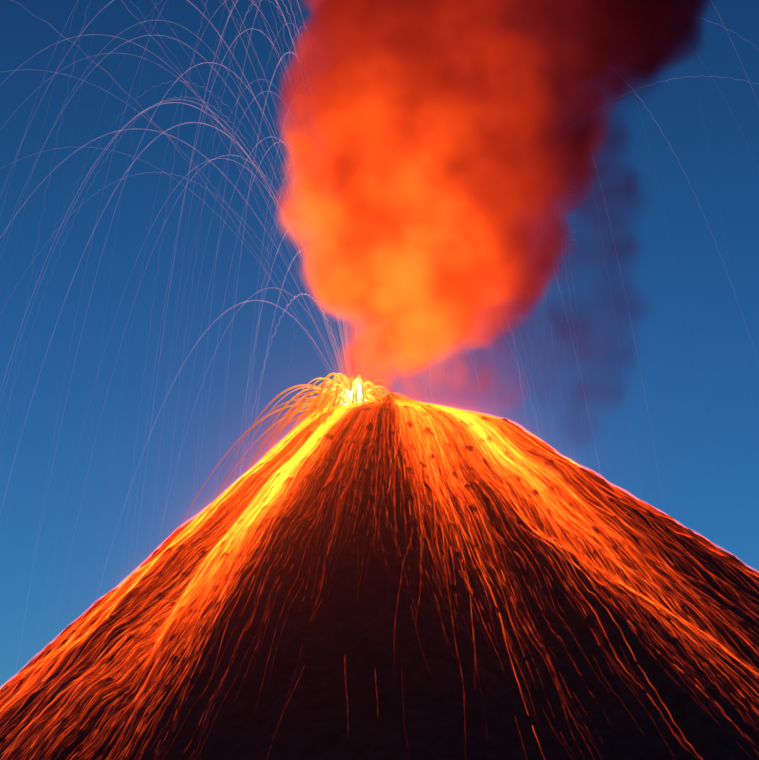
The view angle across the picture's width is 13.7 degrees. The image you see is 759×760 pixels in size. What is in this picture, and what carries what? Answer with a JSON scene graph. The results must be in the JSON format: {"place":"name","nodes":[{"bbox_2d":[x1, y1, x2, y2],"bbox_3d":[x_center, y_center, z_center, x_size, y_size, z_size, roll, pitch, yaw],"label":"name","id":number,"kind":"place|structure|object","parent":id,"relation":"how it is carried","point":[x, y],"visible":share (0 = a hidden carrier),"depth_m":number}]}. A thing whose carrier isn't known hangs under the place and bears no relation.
{"place":"outdoors","nodes":[
{"label":"outdoors","id":0,"kind":"place"},
{"bbox_2d":[0,393,758,759],"bbox_3d":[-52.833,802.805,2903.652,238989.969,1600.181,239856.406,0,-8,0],"label":"volcano","id":1,"kind":"structure","parent":0,"point":[388,579],"depth_m":2681.48},
{"bbox_2d":[174,373,412,539],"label":"lava fountain streaks","id":2,"kind":"object","parent":1,"relation":"on","point":[332,396],"visible":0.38,"depth_m":3013.89},
{"bbox_2d":[344,386,365,404],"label":"fountain","id":3,"kind":"object","parent":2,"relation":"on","point":[358,393],"depth_m":3025.43},
{"bbox_2d":[107,394,579,616],"bbox_3d":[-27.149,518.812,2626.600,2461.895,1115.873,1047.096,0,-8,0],"label":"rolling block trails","id":4,"kind":"object","parent":1,"relation":"on","point":[339,411],"visible":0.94,"depth_m":2951.89},
{"bbox_2d":[242,0,633,454],"bbox_3d":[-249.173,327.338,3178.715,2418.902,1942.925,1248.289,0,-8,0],"label":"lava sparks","id":5,"kind":"object","parent":1,"relation":"on","point":[363,275],"visible":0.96,"depth_m":3061.38},
{"bbox_2d":[0,0,758,689],"label":"sky","id":6,"kind":"structure","parent":0,"point":[155,300]}
]}

